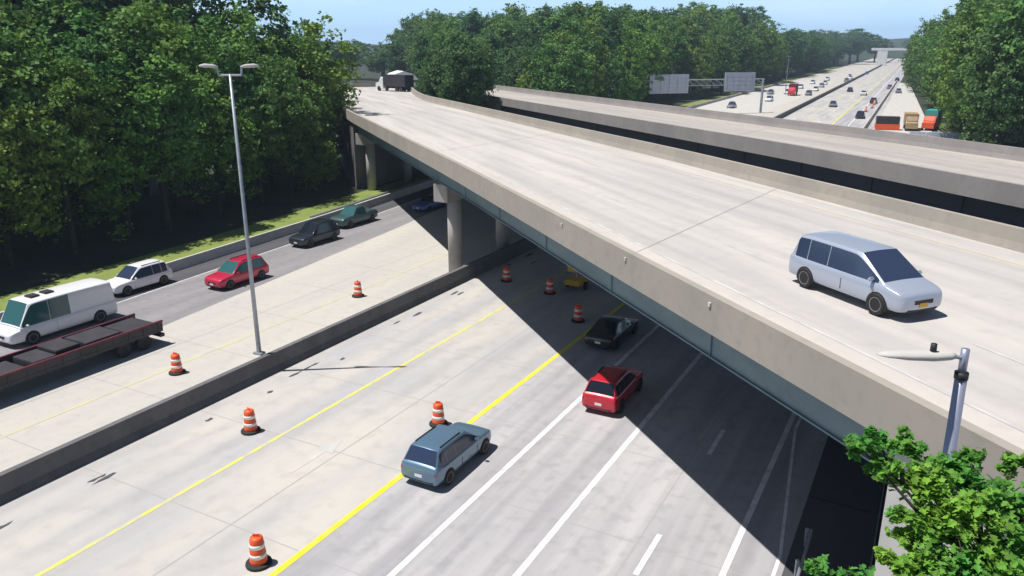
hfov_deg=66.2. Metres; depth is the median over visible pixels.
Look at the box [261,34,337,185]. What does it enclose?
broadleaf tree
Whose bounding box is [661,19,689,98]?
broadleaf tree
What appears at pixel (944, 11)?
broadleaf tree
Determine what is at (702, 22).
broadleaf tree
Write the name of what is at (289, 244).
white line
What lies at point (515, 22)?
broadleaf tree
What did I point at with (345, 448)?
pavement joints
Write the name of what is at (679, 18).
broadleaf tree
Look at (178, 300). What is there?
carriageway asphalt
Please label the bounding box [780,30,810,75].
broadleaf tree
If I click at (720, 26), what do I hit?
broadleaf tree
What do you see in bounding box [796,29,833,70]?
broadleaf tree
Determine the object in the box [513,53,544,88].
broadleaf tree
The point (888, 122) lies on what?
storage container
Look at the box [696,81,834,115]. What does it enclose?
carriageway new pavement
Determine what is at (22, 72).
broadleaf tree
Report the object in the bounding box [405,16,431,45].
broadleaf tree
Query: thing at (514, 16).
broadleaf tree
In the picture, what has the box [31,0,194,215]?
broadleaf tree
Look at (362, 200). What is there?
guardrail
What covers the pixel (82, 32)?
broadleaf tree
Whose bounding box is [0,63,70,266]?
broadleaf tree
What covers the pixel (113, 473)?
tar patches
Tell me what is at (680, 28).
broadleaf tree
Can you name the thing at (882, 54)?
overpass bridge
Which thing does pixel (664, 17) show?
broadleaf tree
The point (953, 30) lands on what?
broadleaf tree
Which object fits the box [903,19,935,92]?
broadleaf tree
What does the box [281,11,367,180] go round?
broadleaf tree
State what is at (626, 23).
broadleaf tree
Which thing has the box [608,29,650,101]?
broadleaf tree
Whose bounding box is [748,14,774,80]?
broadleaf tree
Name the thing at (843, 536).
dark roadside strip
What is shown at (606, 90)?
broadleaf tree
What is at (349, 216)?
pickup truck
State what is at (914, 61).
broadleaf tree
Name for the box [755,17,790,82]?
broadleaf tree
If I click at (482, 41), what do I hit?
broadleaf tree
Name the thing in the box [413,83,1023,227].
overpass bridge
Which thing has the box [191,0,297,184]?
broadleaf tree
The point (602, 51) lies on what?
broadleaf tree
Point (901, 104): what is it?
construction ground
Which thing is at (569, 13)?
broadleaf tree
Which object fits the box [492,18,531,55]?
broadleaf tree
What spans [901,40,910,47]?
broadleaf tree
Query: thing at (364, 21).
sky
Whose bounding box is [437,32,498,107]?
broadleaf tree
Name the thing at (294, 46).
broadleaf tree
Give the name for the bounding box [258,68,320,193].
broadleaf tree
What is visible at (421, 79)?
broadleaf tree
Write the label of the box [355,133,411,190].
bridge pier
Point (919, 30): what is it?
broadleaf tree
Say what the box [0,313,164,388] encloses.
flatbed trailer
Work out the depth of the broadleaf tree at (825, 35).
679.03 m
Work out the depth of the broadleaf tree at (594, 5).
252.48 m
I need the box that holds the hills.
[333,38,910,58]
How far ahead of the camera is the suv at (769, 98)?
246.24 m
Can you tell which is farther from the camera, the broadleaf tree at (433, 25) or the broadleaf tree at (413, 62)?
the broadleaf tree at (433, 25)
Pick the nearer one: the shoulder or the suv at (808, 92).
the shoulder
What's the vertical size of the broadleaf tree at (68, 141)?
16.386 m
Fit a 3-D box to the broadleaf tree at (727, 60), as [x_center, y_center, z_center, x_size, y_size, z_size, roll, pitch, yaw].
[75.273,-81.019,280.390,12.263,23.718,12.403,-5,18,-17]
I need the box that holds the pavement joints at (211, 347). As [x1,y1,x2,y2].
[0,221,495,451]
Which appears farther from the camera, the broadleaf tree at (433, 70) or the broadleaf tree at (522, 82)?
the broadleaf tree at (522, 82)
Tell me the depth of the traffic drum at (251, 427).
35.80 m
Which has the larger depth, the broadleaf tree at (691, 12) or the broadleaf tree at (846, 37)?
the broadleaf tree at (846, 37)
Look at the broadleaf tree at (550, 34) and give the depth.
183.60 m
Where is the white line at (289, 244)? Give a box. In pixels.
[117,63,857,302]
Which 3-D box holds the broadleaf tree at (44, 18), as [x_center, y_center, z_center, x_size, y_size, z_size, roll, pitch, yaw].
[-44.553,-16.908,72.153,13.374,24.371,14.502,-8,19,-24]
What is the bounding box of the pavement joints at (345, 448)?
[81,247,611,575]
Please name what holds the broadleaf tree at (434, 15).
on the ground at (42, 262)
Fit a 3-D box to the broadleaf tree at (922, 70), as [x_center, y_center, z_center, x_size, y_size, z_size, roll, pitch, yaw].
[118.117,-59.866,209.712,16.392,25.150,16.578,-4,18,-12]
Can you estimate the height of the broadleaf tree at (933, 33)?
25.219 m
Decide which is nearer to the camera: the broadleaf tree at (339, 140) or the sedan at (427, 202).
the sedan at (427, 202)
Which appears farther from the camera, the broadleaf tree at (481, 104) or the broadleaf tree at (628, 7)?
the broadleaf tree at (628, 7)
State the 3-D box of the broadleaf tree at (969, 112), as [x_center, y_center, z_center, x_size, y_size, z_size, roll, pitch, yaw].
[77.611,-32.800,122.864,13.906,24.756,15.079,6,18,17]
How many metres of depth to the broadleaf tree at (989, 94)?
114.77 m
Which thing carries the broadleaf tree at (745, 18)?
on the ground at (42, 262)
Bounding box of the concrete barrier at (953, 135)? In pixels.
[909,131,977,140]
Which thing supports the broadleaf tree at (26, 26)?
on the ground at (42, 262)
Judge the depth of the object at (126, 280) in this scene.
56.71 m
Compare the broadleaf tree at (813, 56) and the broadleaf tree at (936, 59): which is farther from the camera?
the broadleaf tree at (813, 56)
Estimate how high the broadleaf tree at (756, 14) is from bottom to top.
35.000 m
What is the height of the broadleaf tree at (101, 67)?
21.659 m
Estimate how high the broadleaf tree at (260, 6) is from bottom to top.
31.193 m
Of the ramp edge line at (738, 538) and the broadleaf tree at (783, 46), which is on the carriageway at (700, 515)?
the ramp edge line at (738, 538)
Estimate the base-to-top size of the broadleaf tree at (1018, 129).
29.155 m
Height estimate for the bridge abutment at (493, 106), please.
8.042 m
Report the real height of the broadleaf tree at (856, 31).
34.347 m
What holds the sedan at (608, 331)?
on the carriageway at (700, 515)
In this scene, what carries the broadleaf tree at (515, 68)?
on the ground at (42, 262)
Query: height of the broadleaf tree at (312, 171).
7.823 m
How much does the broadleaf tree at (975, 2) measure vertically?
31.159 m
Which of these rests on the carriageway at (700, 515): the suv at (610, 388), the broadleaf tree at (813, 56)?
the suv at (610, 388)
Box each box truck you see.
[376,74,413,91]
[788,83,798,95]
[921,109,942,130]
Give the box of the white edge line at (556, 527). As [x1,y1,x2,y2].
[513,352,702,575]
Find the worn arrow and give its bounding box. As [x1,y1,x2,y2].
[289,440,340,472]
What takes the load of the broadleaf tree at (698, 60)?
on the ground at (42, 262)
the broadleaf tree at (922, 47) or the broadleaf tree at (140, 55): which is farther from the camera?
the broadleaf tree at (922, 47)
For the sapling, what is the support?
on the bank
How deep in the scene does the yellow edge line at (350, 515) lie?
31.55 m
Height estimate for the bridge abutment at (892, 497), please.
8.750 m
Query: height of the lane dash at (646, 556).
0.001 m
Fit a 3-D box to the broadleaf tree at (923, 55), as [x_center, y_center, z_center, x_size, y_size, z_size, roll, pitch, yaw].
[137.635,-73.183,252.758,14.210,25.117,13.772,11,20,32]
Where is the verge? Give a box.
[0,67,839,311]
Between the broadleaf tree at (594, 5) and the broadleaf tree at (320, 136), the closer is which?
the broadleaf tree at (320, 136)
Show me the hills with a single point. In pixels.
(897, 43)
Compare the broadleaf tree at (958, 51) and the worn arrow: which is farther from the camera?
the broadleaf tree at (958, 51)
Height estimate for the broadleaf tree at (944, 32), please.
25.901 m
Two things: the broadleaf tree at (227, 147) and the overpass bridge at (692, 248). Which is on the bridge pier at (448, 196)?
the overpass bridge at (692, 248)
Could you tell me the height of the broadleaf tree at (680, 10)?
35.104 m
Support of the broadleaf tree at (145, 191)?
on the ground at (42, 262)
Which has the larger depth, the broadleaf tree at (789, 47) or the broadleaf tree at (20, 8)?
the broadleaf tree at (789, 47)
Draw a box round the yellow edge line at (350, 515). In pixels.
[268,65,898,575]
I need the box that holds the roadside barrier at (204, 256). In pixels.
[0,81,785,319]
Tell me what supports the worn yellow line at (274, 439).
on the median shoulder lane
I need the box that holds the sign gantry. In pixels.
[607,72,764,112]
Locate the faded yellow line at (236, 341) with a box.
[0,65,875,438]
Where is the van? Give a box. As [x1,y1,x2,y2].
[0,278,116,344]
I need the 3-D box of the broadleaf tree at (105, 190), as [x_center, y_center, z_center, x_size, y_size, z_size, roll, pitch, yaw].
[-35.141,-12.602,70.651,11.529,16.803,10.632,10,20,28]
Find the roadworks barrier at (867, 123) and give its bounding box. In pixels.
[863,80,896,127]
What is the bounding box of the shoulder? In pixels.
[114,186,432,301]
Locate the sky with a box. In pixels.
[182,0,964,44]
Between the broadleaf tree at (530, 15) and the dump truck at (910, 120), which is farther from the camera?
the broadleaf tree at (530, 15)
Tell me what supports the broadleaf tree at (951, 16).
on the ground at (42, 262)
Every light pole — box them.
[199,64,265,355]
[785,56,791,94]
[877,343,969,551]
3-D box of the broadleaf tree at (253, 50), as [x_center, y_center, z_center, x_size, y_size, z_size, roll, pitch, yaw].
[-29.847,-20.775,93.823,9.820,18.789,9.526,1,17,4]
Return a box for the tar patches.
[0,253,535,528]
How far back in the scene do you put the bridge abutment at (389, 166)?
100.33 m
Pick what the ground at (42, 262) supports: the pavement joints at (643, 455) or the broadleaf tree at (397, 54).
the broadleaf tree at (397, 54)
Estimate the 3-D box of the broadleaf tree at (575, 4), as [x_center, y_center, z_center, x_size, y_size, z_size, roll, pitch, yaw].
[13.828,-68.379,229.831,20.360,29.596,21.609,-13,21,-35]
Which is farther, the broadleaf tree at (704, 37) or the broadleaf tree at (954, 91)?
the broadleaf tree at (704, 37)
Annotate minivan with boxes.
[789,231,941,314]
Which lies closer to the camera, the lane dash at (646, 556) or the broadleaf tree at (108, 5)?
the lane dash at (646, 556)
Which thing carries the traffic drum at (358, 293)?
on the carriageway at (390, 247)
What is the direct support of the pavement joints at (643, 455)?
on the carriageway at (700, 515)
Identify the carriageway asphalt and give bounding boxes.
[0,60,865,355]
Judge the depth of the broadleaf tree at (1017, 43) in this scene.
113.90 m
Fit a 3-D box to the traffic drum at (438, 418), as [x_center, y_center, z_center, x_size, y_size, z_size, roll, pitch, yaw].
[-3.440,5.818,36.632,0.900,1.190,0.900,2,17,7]
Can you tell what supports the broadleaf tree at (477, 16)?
on the ground at (42, 262)
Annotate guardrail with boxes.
[310,177,432,217]
[794,528,812,575]
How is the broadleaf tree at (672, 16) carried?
on the ground at (42, 262)
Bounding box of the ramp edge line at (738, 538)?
[718,412,795,575]
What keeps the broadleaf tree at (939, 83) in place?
on the ground at (42, 262)
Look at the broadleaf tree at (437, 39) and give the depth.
144.70 m
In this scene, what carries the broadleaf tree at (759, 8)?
on the ground at (42, 262)
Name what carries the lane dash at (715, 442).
on the carriageway at (700, 515)
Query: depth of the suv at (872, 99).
237.14 m
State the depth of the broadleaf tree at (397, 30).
329.45 m
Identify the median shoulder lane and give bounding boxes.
[0,59,904,575]
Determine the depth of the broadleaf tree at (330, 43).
124.89 m
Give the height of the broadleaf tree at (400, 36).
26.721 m
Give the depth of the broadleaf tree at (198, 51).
79.76 m
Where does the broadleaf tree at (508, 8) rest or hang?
on the ground at (42, 262)
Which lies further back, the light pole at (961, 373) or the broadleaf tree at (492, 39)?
the broadleaf tree at (492, 39)
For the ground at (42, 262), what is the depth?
79.13 m
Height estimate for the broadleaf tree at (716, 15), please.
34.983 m
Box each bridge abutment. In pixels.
[338,115,422,188]
[416,89,500,110]
[874,454,1018,575]
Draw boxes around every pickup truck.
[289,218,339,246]
[330,205,377,227]
[855,111,864,118]
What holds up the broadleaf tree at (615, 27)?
on the ground at (42, 262)
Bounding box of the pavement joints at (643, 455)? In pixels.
[307,308,869,575]
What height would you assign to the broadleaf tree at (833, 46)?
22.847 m
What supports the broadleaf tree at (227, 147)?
on the ground at (42, 262)
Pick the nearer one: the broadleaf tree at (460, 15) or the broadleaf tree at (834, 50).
the broadleaf tree at (460, 15)
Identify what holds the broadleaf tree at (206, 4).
on the ground at (42, 262)
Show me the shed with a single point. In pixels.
(398, 72)
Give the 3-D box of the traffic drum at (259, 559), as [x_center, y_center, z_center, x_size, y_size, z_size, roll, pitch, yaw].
[-8.668,8.882,26.734,0.900,1.190,0.900,0,17,0]
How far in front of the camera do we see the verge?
73.65 m
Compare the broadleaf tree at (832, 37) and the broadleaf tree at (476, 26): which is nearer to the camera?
the broadleaf tree at (476, 26)
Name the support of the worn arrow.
on the median shoulder lane
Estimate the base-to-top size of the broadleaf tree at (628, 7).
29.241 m
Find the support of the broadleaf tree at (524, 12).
on the ground at (42, 262)
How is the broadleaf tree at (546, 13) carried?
on the ground at (42, 262)
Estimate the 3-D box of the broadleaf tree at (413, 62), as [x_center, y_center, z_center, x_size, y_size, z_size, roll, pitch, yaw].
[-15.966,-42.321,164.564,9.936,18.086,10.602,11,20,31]
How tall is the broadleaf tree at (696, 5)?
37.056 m
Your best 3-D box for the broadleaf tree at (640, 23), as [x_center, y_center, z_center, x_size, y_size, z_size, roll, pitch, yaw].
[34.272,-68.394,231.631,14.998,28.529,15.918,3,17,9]
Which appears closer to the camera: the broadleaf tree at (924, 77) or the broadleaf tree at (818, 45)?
the broadleaf tree at (924, 77)
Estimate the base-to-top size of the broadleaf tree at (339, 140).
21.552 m
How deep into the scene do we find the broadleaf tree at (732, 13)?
306.77 m
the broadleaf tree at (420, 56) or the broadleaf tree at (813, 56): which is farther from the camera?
the broadleaf tree at (813, 56)
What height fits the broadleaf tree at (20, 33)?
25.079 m
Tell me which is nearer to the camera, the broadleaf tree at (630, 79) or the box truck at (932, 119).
the box truck at (932, 119)
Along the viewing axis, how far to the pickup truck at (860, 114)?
188.71 m
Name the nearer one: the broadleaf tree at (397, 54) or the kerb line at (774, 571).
the kerb line at (774, 571)
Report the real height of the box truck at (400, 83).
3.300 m
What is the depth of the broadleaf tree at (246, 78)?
83.36 m
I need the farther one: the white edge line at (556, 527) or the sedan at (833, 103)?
the sedan at (833, 103)
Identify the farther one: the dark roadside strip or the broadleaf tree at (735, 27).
the broadleaf tree at (735, 27)
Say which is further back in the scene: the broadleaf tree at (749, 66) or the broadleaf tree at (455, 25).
the broadleaf tree at (749, 66)
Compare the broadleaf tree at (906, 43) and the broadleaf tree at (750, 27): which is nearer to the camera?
the broadleaf tree at (750, 27)
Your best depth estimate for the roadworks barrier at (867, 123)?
209.82 m
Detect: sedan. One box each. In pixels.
[412,194,446,211]
[584,314,637,348]
[727,101,736,107]
[767,89,773,94]
[829,100,836,106]
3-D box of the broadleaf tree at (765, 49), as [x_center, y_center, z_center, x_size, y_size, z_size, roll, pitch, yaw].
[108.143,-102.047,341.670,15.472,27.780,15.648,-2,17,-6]
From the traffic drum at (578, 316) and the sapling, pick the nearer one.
the sapling
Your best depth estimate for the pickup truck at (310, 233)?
69.81 m
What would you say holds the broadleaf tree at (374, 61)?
on the ground at (42, 262)
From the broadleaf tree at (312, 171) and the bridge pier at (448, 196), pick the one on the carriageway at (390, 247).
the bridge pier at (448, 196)
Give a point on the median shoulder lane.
(58, 519)
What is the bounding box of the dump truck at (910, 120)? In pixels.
[903,112,919,130]
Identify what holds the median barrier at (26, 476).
on the carriageway at (390, 247)
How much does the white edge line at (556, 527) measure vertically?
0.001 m
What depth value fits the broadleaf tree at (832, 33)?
728.28 m
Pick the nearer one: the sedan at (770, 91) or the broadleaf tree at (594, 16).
the broadleaf tree at (594, 16)
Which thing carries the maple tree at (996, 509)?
on the bank
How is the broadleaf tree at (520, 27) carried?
on the ground at (42, 262)
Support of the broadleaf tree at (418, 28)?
on the ground at (42, 262)
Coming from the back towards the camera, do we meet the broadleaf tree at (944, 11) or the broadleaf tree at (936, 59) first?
the broadleaf tree at (944, 11)
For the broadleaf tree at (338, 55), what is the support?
on the ground at (42, 262)
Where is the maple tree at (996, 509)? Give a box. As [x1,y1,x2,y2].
[841,425,1023,575]
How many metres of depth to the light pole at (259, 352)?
40.08 m
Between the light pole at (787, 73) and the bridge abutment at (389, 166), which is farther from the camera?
the light pole at (787, 73)
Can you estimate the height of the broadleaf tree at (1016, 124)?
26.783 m
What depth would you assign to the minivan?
24.88 m
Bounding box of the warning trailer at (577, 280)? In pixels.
[564,266,588,289]
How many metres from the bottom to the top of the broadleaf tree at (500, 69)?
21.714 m
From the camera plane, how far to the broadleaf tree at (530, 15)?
229.44 m
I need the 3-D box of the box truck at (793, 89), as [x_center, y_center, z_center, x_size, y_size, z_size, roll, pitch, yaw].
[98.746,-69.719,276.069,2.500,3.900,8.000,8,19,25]
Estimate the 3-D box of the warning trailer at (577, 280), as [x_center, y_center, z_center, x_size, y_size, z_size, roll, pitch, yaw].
[4.954,-0.967,57.517,1.588,1.800,2.803,9,19,27]
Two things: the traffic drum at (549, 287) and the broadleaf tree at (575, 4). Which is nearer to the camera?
the traffic drum at (549, 287)
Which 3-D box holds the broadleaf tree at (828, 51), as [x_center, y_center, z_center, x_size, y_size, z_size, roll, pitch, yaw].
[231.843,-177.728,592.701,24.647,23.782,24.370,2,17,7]
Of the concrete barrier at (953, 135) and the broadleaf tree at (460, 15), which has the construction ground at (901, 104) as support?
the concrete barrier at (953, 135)
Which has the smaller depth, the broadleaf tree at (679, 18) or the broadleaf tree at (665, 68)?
the broadleaf tree at (665, 68)
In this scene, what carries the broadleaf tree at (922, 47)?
on the ground at (42, 262)
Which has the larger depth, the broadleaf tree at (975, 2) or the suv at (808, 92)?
the suv at (808, 92)
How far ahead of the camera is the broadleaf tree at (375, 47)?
387.08 m
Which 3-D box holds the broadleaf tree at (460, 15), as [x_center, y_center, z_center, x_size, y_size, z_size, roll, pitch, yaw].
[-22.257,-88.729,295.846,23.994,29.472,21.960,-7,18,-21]
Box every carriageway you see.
[0,59,891,471]
[276,59,905,575]
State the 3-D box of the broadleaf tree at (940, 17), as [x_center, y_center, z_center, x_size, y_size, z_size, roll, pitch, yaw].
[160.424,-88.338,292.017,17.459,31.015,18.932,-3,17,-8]
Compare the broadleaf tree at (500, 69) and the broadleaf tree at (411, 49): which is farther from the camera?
the broadleaf tree at (411, 49)
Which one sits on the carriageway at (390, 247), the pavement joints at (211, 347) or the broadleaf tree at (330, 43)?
the pavement joints at (211, 347)
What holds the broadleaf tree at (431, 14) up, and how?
on the ground at (42, 262)
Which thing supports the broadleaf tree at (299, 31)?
on the ground at (42, 262)
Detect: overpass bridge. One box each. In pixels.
[338,82,1023,492]
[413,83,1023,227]
[871,48,906,65]
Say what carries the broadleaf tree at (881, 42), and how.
on the ground at (42, 262)
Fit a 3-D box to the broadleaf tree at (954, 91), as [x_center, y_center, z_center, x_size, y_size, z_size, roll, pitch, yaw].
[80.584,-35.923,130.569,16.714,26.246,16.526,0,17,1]
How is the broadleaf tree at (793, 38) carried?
on the ground at (42, 262)
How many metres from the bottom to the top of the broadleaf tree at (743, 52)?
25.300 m
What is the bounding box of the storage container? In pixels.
[874,116,900,129]
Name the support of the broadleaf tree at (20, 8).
on the ground at (42, 262)
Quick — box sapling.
[803,554,875,575]
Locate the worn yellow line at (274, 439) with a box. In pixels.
[34,67,886,575]
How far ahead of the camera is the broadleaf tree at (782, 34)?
402.13 m
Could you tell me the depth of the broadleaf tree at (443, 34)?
247.17 m
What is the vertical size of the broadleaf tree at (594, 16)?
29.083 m
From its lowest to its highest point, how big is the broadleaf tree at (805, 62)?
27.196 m
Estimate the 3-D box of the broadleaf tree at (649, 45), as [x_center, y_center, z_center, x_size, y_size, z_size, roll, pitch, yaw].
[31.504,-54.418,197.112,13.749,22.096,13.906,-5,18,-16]
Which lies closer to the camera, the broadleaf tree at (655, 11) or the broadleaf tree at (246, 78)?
the broadleaf tree at (246, 78)
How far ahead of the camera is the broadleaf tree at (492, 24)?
218.62 m
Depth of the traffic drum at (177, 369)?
42.23 m
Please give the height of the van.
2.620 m
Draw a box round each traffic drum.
[168,352,185,375]
[241,407,260,435]
[245,534,271,571]
[352,280,364,297]
[429,401,447,427]
[501,266,511,282]
[544,277,555,294]
[571,303,584,322]
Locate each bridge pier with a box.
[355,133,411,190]
[433,182,508,271]
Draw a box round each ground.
[0,58,1023,565]
[873,83,931,132]
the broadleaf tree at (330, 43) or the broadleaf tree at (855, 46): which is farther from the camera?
the broadleaf tree at (855, 46)
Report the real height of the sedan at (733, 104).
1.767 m
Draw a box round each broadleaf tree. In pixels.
[0,0,57,179]
[0,0,61,222]
[0,0,97,226]
[0,20,66,258]
[0,56,123,254]
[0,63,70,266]
[4,0,40,23]
[5,0,138,178]
[12,0,145,244]
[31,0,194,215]
[61,10,182,224]
[66,0,214,195]
[68,51,169,242]
[77,0,172,25]
[102,50,216,228]
[107,1,206,205]
[125,0,230,183]
[132,23,238,213]
[154,0,246,182]
[163,4,284,201]
[169,52,266,214]
[186,30,293,196]
[187,0,298,172]
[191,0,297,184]
[200,50,306,201]
[230,32,299,189]
[254,30,300,180]
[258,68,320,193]
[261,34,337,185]
[274,25,333,172]
[277,13,359,153]
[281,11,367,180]
[285,35,325,62]
[285,43,314,170]
[290,127,342,191]
[296,17,337,58]
[296,121,337,168]
[323,40,360,64]
[334,39,370,78]
[358,42,387,76]
[362,44,394,74]
[381,19,414,73]
[389,13,423,46]
[394,21,423,46]
[403,31,422,78]
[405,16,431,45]
[406,14,446,54]
[408,43,429,93]
[411,33,434,92]
[414,39,468,96]
[419,30,452,94]
[419,41,449,97]
[421,10,446,23]
[421,21,460,44]
[423,8,440,25]
[424,19,449,43]
[427,11,467,32]
[433,16,472,35]
[435,42,474,104]
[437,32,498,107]
[438,50,487,106]
[459,7,491,49]
[461,27,497,84]
[465,17,499,51]
[466,10,488,32]
[473,22,521,81]
[480,11,529,36]
[488,1,520,22]
[489,26,542,85]
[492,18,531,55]
[496,16,534,41]
[498,31,540,88]
[504,3,529,23]
[507,10,555,56]
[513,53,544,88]
[525,3,580,88]
[525,7,540,24]
[528,0,590,21]
[528,17,596,95]
[535,5,591,34]
[535,9,591,82]
[542,19,616,95]
[575,14,622,98]
[577,7,625,91]
[583,0,630,92]
[583,3,602,15]
[605,14,645,97]
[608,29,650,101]
[609,24,668,99]
[612,6,638,98]
[614,6,654,45]
[628,9,671,100]
[637,20,675,102]
[644,6,665,21]
[644,9,669,97]
[645,11,673,95]
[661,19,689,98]
[666,15,697,94]
[667,9,708,93]
[669,3,689,73]
[671,16,700,96]
[675,24,718,98]
[684,3,717,30]
[687,0,724,17]
[688,5,719,89]
[688,14,709,90]
[688,25,722,94]
[701,9,736,91]
[705,5,747,78]
[710,6,747,88]
[710,26,740,93]
[717,24,758,87]
[719,13,759,77]
[720,11,745,42]
[728,2,752,27]
[733,15,764,71]
[740,7,761,22]
[743,5,768,28]
[745,20,781,83]
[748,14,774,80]
[753,21,791,77]
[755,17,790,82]
[769,25,807,72]
[772,22,789,78]
[772,35,798,77]
[779,28,809,74]
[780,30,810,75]
[786,29,825,72]
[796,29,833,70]
[798,32,824,71]
[803,36,826,71]
[807,39,835,67]
[816,29,841,38]
[820,38,839,66]
[822,33,837,64]
[823,37,840,64]
[824,32,842,47]
[831,37,848,65]
[836,33,855,62]
[839,34,873,63]
[843,28,882,61]
[859,37,894,62]
[898,19,942,88]
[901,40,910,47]
[902,17,937,88]
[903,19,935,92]
[909,26,942,94]
[910,24,928,94]
[911,23,951,105]
[914,21,949,100]
[915,20,948,94]
[918,15,951,88]
[922,20,943,96]
[923,18,972,111]
[924,10,986,72]
[925,8,948,33]
[928,9,949,31]
[929,23,955,63]
[930,2,992,128]
[933,0,1020,142]
[935,1,1005,134]
[935,3,1004,140]
[937,6,983,132]
[949,0,996,32]
[956,18,1022,142]
[958,19,1023,145]
[976,0,1023,147]
[978,0,1023,144]
[983,0,1023,115]
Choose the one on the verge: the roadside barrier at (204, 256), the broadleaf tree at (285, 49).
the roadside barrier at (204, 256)
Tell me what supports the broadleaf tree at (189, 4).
on the ground at (42, 262)
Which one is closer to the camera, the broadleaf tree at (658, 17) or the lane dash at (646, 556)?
the lane dash at (646, 556)
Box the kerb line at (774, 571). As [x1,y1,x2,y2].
[771,417,801,575]
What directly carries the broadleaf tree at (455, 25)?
on the ground at (42, 262)
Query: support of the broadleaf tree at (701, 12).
on the ground at (42, 262)
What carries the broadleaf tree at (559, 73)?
on the ground at (42, 262)
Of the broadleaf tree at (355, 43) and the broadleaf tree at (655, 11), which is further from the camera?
the broadleaf tree at (355, 43)
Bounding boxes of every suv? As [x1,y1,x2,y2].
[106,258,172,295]
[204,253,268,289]
[582,365,642,412]
[765,95,773,101]
[805,90,811,95]
[860,90,866,94]
[869,97,876,103]
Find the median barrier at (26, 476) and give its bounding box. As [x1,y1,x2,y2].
[0,58,895,504]
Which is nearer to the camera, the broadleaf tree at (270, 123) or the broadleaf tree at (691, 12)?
the broadleaf tree at (270, 123)
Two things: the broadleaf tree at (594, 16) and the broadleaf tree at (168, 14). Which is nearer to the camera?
the broadleaf tree at (168, 14)
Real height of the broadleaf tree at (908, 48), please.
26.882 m
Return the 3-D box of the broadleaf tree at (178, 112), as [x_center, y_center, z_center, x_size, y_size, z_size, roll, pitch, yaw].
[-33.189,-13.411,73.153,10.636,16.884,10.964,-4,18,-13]
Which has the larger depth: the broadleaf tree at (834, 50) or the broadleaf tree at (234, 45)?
the broadleaf tree at (834, 50)
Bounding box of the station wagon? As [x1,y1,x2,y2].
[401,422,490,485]
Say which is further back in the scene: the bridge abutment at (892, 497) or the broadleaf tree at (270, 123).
the broadleaf tree at (270, 123)
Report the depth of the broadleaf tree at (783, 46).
372.11 m
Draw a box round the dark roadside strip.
[782,435,884,575]
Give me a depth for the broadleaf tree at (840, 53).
659.17 m
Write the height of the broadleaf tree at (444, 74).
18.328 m
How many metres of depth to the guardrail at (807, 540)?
26.33 m
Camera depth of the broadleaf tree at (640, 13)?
239.64 m
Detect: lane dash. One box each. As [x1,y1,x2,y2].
[633,533,661,574]
[707,429,725,454]
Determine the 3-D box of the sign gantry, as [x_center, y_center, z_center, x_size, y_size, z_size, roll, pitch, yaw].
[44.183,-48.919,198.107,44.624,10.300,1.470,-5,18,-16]
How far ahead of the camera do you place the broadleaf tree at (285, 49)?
97.54 m
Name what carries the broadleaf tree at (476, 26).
on the ground at (42, 262)
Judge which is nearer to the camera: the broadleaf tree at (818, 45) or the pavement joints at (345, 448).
the pavement joints at (345, 448)
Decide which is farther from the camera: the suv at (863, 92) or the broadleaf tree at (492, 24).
the suv at (863, 92)
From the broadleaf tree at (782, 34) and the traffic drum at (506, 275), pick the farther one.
the broadleaf tree at (782, 34)
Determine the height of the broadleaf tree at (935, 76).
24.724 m
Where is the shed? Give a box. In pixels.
[388,70,418,81]
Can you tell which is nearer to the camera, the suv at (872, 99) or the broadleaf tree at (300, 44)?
the broadleaf tree at (300, 44)
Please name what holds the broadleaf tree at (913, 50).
on the ground at (42, 262)
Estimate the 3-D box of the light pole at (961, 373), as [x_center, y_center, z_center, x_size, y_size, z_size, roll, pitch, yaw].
[7.255,5.540,14.905,1.890,9.600,0.310,0,17,0]
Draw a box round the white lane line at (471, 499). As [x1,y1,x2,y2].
[387,67,901,575]

